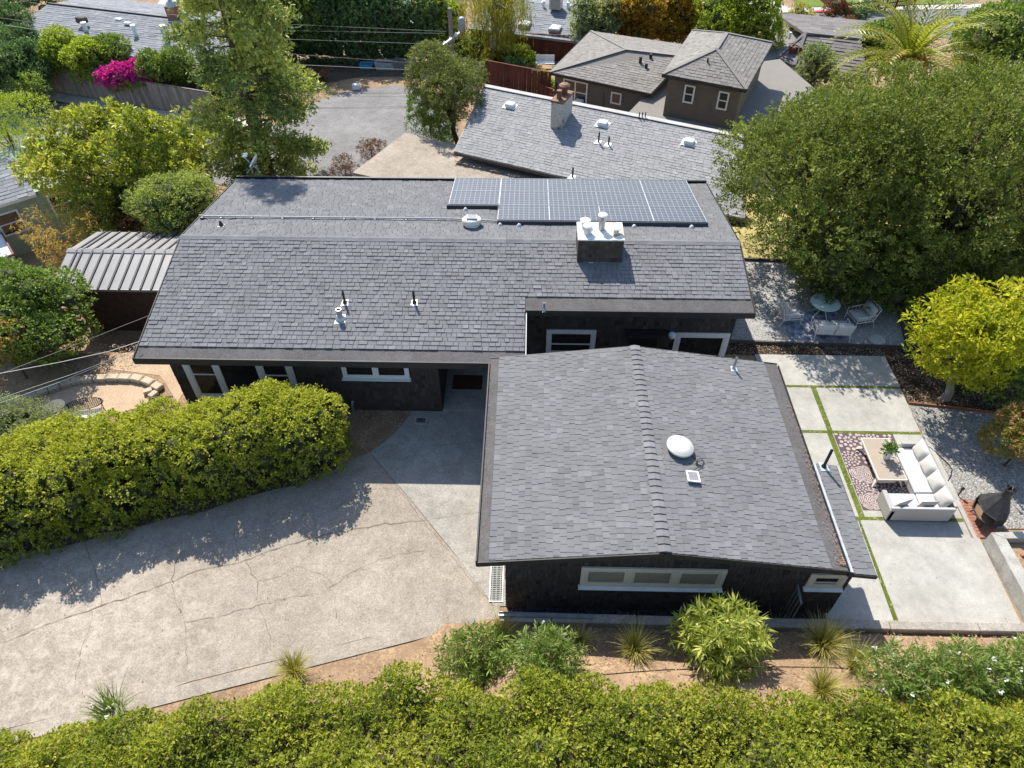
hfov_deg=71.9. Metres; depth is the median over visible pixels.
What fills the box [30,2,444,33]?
power line
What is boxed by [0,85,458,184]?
street
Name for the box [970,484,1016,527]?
garden fireplace
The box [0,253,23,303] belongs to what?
camellia bush
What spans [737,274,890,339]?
leaf litter
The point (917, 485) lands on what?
corner sofa
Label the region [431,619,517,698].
oleander
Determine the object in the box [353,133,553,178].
driveway
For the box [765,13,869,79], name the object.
tiled house
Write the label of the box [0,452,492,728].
driveway
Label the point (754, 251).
dry grass
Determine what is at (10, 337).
maple shrub
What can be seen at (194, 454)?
driveway hedge
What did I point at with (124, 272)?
shed
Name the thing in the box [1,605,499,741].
driveway kerb
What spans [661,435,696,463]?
roof fan
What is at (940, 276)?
oak sapling
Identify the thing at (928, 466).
cushion
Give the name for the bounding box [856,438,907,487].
coffee table
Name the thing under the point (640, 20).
orange tree
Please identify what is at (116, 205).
understory shrub
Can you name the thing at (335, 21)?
pine tree
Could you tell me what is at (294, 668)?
grass tuft
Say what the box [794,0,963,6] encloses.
lawn
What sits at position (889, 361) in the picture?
leaf litter
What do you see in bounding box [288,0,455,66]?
ivy hedge
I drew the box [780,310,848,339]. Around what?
terrace rug
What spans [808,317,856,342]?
loveseat
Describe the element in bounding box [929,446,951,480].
hose
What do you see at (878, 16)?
street
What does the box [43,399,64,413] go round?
little table
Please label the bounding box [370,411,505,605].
driveway apron
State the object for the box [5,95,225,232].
magnolia tree
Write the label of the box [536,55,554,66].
garden bench
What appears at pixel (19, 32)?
fence bush
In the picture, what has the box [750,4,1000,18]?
pavement
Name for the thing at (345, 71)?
verge
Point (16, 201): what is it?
green house
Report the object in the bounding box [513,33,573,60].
red fence
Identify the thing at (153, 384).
block wall
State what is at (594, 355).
house
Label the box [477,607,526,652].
grass tuft
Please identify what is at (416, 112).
street shrub
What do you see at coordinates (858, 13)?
shrub
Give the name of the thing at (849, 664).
grass tuft
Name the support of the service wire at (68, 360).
attached to the house at (594, 355)
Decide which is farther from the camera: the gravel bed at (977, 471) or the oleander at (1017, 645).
the gravel bed at (977, 471)
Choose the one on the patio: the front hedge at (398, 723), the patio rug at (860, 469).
the patio rug at (860, 469)
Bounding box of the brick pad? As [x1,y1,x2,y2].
[959,499,997,537]
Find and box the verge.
[295,58,428,87]
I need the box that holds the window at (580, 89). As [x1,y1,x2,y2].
[563,78,587,103]
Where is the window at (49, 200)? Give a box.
[47,191,73,216]
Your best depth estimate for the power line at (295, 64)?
47.72 m
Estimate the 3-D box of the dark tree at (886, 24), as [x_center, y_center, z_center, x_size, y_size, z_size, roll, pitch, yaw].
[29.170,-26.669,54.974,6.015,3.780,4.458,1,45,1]
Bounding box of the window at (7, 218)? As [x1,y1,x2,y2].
[0,208,27,236]
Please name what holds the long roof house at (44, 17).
on the ground at (370, 430)
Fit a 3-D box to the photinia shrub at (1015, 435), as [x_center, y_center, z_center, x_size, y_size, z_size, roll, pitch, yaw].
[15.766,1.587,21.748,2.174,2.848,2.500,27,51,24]
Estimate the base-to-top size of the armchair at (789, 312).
0.881 m
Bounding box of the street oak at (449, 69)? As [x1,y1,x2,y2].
[403,38,489,144]
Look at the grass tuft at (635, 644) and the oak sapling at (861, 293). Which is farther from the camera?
the oak sapling at (861, 293)
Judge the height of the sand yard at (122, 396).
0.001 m
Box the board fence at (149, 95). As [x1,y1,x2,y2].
[34,64,215,114]
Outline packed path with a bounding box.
[109,348,182,401]
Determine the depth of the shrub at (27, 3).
66.88 m
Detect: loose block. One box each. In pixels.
[143,387,152,394]
[148,390,158,397]
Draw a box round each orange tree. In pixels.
[596,0,668,39]
[653,0,704,43]
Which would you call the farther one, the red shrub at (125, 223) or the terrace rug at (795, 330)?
the red shrub at (125, 223)
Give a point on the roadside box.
(355, 86)
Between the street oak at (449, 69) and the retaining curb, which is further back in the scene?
the street oak at (449, 69)
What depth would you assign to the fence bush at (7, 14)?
50.60 m
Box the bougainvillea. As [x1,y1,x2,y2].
[92,57,168,93]
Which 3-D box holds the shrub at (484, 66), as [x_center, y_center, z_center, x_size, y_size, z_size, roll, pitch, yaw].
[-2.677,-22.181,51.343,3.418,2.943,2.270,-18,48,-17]
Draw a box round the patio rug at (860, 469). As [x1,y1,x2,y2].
[833,433,908,509]
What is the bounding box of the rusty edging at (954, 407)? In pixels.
[908,401,1003,414]
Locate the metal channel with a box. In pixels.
[499,611,592,618]
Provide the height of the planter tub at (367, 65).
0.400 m
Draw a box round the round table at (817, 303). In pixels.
[810,293,840,319]
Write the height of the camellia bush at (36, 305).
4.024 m
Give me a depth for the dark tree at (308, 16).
51.69 m
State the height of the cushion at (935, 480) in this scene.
0.468 m
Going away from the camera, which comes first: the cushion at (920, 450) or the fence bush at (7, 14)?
the cushion at (920, 450)
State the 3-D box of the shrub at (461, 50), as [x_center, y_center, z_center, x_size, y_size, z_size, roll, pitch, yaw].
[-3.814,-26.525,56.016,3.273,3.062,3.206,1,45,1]
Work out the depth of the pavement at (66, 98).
48.73 m
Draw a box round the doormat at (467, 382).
[452,375,482,389]
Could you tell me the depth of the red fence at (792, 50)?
52.33 m
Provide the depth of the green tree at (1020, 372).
23.28 m
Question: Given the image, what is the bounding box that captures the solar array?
[447,178,707,228]
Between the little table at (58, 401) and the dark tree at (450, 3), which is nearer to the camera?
the little table at (58, 401)
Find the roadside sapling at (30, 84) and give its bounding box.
[3,69,53,115]
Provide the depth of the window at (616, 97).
45.23 m
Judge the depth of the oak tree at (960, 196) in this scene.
24.79 m
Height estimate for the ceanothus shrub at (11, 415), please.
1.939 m
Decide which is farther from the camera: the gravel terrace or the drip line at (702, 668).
the gravel terrace
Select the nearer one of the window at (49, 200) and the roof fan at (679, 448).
the roof fan at (679, 448)
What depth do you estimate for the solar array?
27.31 m
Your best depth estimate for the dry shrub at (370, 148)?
42.86 m
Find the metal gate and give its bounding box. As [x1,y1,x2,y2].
[781,584,801,618]
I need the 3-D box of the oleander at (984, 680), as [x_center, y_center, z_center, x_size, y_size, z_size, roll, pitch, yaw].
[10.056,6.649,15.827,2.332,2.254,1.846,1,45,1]
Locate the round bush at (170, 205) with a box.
[119,168,219,236]
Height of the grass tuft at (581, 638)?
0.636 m
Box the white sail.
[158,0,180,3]
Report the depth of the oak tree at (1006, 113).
28.29 m
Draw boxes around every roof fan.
[460,214,483,229]
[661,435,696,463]
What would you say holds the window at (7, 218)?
in the green house at (16, 201)
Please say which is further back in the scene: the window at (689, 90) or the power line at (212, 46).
the power line at (212, 46)
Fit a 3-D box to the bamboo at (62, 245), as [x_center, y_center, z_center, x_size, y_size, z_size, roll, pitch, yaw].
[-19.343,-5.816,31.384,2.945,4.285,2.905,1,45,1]
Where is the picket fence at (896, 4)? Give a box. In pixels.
[853,0,916,11]
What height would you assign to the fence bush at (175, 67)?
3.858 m
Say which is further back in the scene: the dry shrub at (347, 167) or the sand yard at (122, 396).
the dry shrub at (347, 167)
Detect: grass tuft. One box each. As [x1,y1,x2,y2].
[261,638,315,682]
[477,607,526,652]
[567,614,602,650]
[610,613,665,668]
[795,607,862,671]
[796,653,855,717]
[829,629,885,681]
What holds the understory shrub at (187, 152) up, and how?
on the ground at (370, 430)
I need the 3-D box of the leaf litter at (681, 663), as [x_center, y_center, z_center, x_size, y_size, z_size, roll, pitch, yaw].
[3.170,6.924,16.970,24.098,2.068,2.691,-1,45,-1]
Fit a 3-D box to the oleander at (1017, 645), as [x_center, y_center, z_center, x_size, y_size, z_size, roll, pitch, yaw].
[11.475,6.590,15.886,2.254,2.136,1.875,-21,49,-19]
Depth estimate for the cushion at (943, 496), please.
20.91 m
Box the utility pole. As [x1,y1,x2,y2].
[443,7,464,53]
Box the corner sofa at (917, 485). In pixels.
[877,440,957,521]
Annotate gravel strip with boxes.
[508,607,825,618]
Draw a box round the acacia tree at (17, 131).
[0,88,59,161]
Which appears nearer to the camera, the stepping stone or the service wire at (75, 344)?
the service wire at (75, 344)
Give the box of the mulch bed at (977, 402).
[727,304,1023,413]
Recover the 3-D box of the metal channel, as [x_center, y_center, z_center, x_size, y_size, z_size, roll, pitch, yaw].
[0.865,5.964,18.212,2.430,0.060,0.120,1,45,1]
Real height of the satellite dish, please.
0.891 m
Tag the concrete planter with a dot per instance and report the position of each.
(1005, 551)
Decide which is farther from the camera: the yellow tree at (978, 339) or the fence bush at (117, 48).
the fence bush at (117, 48)
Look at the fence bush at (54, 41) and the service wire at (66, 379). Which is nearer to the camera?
the service wire at (66, 379)
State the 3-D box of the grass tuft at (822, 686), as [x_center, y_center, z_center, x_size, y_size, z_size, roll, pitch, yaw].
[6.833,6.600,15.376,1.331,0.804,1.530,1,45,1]
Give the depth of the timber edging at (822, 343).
26.64 m
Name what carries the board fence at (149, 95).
on the ground at (370, 430)
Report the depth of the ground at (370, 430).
17.98 m
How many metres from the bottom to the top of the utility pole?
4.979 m
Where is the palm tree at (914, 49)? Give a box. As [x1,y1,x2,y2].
[816,0,1020,106]
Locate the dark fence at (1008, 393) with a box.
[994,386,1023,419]
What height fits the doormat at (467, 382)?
0.016 m
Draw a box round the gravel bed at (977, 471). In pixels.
[908,404,1023,528]
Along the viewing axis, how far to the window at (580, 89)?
46.11 m
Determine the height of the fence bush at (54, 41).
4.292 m
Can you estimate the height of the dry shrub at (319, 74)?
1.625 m
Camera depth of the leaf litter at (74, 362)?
25.93 m
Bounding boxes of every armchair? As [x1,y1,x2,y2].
[772,298,803,326]
[844,299,881,326]
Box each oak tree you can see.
[710,81,970,285]
[758,58,1023,231]
[818,50,1023,284]
[945,56,1023,235]
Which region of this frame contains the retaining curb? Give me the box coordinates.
[499,614,1023,635]
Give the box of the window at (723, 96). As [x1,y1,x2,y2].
[716,90,729,110]
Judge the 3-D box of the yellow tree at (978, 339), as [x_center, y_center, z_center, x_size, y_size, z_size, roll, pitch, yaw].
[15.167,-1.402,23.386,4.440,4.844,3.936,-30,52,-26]
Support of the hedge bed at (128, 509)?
on the ground at (370, 430)
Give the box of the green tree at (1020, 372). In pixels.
[970,323,1023,406]
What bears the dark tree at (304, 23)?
on the ground at (370, 430)
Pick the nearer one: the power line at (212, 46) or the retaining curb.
the retaining curb
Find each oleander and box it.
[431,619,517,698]
[496,619,591,690]
[659,590,777,685]
[851,635,965,713]
[916,633,1023,711]
[970,631,1023,703]
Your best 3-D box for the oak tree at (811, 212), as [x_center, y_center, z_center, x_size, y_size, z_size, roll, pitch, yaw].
[12.445,-7.926,27.780,9.259,8.084,9.882,1,45,1]
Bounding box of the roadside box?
[352,83,359,89]
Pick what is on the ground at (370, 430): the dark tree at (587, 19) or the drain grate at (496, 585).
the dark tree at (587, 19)
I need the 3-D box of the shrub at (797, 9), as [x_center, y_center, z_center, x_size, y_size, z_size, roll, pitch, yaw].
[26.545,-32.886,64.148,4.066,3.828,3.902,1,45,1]
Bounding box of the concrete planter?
[982,532,1023,621]
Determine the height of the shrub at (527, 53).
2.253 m
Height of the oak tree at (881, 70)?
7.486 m
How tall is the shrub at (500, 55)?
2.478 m
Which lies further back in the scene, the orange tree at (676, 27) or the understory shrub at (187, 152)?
the orange tree at (676, 27)
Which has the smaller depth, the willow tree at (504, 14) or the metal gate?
the metal gate
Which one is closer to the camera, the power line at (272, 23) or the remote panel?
the remote panel
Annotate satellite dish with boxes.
[242,152,259,172]
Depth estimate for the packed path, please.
25.83 m
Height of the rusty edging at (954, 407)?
0.120 m
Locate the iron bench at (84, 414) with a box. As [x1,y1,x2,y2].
[65,397,105,417]
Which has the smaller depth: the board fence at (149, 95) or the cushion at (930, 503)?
the cushion at (930, 503)
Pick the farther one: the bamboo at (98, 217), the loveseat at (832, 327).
the bamboo at (98, 217)
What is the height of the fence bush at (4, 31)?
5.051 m
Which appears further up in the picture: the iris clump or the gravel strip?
the gravel strip
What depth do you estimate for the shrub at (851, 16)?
62.06 m
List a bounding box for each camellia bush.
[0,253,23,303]
[0,256,103,367]
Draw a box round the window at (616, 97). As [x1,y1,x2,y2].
[610,91,621,104]
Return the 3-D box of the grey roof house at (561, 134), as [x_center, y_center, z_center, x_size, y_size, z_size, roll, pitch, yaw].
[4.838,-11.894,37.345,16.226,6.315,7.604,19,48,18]
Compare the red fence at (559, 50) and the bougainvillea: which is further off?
the red fence at (559, 50)
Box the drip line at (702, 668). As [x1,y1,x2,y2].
[594,666,848,675]
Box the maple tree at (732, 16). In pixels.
[688,0,787,51]
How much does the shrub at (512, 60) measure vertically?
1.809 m
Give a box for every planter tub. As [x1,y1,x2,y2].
[359,62,373,68]
[374,59,396,69]
[392,58,416,71]
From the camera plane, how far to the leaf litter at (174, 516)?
21.28 m
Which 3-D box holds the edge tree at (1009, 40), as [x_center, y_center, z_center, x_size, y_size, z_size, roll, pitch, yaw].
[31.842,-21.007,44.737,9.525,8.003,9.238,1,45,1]
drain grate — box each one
[414,416,427,423]
[489,566,503,601]
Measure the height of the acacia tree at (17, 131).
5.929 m
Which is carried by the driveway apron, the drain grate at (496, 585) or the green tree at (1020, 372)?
the drain grate at (496, 585)
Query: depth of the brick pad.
21.08 m
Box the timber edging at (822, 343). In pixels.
[730,257,908,348]
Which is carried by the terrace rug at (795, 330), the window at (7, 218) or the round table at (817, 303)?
the round table at (817, 303)
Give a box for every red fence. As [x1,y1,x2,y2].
[485,60,550,95]
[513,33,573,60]
[539,84,553,96]
[788,46,814,53]
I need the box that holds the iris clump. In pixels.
[74,669,146,736]
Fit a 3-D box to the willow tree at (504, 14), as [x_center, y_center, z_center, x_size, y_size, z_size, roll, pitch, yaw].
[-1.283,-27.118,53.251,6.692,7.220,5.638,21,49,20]
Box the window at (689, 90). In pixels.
[682,84,695,103]
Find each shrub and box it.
[0,0,38,13]
[0,314,37,378]
[0,391,96,448]
[19,0,67,12]
[55,165,153,238]
[100,118,215,182]
[111,212,147,231]
[303,64,332,82]
[326,152,359,176]
[356,137,386,160]
[403,89,460,140]
[413,114,458,143]
[431,46,466,60]
[448,29,483,59]
[460,58,490,82]
[480,42,513,64]
[502,56,528,66]
[508,42,540,66]
[537,69,554,87]
[785,0,820,31]
[820,0,854,18]
[841,14,857,19]
[844,0,875,20]
[975,400,1023,466]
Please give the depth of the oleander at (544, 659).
15.97 m
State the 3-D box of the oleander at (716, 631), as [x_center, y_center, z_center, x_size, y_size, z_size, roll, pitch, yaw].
[4.925,6.159,16.789,2.477,3.288,2.469,-31,53,-27]
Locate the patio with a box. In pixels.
[754,354,1020,622]
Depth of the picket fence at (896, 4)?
69.68 m
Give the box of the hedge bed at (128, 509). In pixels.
[0,446,339,559]
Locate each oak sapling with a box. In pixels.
[786,222,906,313]
[855,223,976,318]
[888,214,993,301]
[925,222,1023,310]
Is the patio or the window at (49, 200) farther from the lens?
the window at (49, 200)
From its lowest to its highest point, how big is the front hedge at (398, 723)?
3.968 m
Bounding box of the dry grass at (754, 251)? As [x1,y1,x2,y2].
[731,151,1023,307]
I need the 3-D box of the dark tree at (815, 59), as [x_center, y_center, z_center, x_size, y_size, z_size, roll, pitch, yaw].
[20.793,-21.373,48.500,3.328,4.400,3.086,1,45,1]
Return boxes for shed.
[57,231,181,330]
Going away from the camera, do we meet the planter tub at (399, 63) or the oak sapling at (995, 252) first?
the oak sapling at (995, 252)
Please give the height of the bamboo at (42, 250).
4.654 m
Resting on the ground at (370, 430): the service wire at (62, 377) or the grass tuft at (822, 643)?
the grass tuft at (822, 643)
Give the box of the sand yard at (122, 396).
[3,382,149,423]
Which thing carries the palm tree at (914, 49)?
on the ground at (370, 430)
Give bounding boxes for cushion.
[894,498,912,506]
[912,439,929,461]
[917,500,939,506]
[919,454,937,476]
[926,469,945,493]
[933,486,954,506]
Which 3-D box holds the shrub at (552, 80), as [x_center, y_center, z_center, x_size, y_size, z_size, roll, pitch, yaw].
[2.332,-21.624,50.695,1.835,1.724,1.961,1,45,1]
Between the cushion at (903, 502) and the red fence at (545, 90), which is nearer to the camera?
the cushion at (903, 502)
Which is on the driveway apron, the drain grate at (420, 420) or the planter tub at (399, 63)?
the drain grate at (420, 420)
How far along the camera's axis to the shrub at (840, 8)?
66.41 m
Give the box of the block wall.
[24,373,163,401]
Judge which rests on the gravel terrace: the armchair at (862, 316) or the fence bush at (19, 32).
the armchair at (862, 316)
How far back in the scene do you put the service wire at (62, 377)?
21.18 m
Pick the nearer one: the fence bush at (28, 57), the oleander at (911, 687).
the oleander at (911, 687)
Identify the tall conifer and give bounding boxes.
[158,0,334,186]
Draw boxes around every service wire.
[0,341,139,373]
[0,350,133,398]
[1,351,133,402]
[6,316,146,371]
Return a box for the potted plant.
[823,292,834,304]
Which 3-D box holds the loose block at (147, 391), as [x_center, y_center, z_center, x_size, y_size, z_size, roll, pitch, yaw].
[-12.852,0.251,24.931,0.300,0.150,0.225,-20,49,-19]
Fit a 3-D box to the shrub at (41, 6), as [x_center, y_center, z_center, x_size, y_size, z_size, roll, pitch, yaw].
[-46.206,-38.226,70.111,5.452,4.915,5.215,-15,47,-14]
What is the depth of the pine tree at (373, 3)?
51.32 m
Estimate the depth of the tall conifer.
35.45 m
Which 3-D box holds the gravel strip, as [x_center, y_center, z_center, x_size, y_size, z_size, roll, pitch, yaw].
[4.318,6.193,19.135,8.850,0.001,0.190,1,45,1]
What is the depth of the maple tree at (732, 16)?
53.21 m
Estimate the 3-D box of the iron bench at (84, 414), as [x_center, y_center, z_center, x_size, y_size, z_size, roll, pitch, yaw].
[-14.269,0.995,23.708,1.146,0.906,0.627,-11,46,-10]
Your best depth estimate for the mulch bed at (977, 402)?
25.85 m
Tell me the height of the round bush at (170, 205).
4.009 m
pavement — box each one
[1,89,263,126]
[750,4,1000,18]
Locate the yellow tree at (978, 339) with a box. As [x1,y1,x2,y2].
[898,272,1023,401]
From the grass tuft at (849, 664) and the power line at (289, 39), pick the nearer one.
the grass tuft at (849, 664)
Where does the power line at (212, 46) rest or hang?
attached to the utility pole
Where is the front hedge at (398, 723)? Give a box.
[0,658,1023,767]
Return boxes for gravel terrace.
[731,261,904,344]
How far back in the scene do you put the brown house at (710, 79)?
43.94 m
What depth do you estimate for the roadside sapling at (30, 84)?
46.11 m
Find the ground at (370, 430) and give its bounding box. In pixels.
[0,0,1023,749]
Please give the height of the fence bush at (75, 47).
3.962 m
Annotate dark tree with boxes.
[236,0,330,50]
[292,2,345,58]
[413,0,465,46]
[567,0,624,43]
[792,41,840,87]
[859,13,930,62]
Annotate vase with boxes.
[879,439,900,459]
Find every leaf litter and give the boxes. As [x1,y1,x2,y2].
[1,343,138,383]
[1,468,346,563]
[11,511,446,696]
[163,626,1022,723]
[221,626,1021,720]
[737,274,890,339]
[738,340,1002,406]
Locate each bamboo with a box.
[9,197,89,268]
[20,201,100,265]
[44,186,121,243]
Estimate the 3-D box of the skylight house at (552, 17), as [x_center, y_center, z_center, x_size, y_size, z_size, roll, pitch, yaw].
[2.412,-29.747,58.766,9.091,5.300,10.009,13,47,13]
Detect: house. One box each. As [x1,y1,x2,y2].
[0,137,91,258]
[26,0,297,98]
[132,175,877,613]
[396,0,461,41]
[453,82,746,224]
[468,0,599,58]
[549,29,814,154]
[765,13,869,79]
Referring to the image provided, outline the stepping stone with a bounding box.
[867,334,885,344]
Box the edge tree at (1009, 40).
[942,0,1023,101]
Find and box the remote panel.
[686,455,703,482]
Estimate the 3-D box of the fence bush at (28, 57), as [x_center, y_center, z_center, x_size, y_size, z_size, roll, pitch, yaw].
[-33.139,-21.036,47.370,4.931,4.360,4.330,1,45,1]
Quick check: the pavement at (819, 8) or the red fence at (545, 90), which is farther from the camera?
the pavement at (819, 8)
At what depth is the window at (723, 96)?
40.65 m
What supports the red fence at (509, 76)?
on the ground at (370, 430)
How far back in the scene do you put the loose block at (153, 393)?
24.75 m
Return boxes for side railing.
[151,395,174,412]
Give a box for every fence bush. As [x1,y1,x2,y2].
[0,0,35,24]
[0,21,40,46]
[0,23,24,97]
[0,35,56,99]
[35,23,76,75]
[57,34,115,84]
[79,32,132,72]
[133,44,195,86]
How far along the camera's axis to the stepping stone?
26.77 m
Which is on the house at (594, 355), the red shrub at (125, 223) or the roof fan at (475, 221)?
the roof fan at (475, 221)
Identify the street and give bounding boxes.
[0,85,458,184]
[674,9,994,43]
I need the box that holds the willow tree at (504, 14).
[454,0,535,64]
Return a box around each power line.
[3,18,420,63]
[5,25,427,70]
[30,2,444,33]
[32,10,418,43]
[63,0,446,31]
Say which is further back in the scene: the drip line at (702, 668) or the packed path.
the packed path
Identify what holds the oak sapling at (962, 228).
on the ground at (370, 430)
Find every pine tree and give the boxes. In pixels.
[291,0,396,55]
[333,0,404,30]
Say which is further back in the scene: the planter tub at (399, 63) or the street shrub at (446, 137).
the planter tub at (399, 63)
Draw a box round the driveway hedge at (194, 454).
[0,376,353,568]

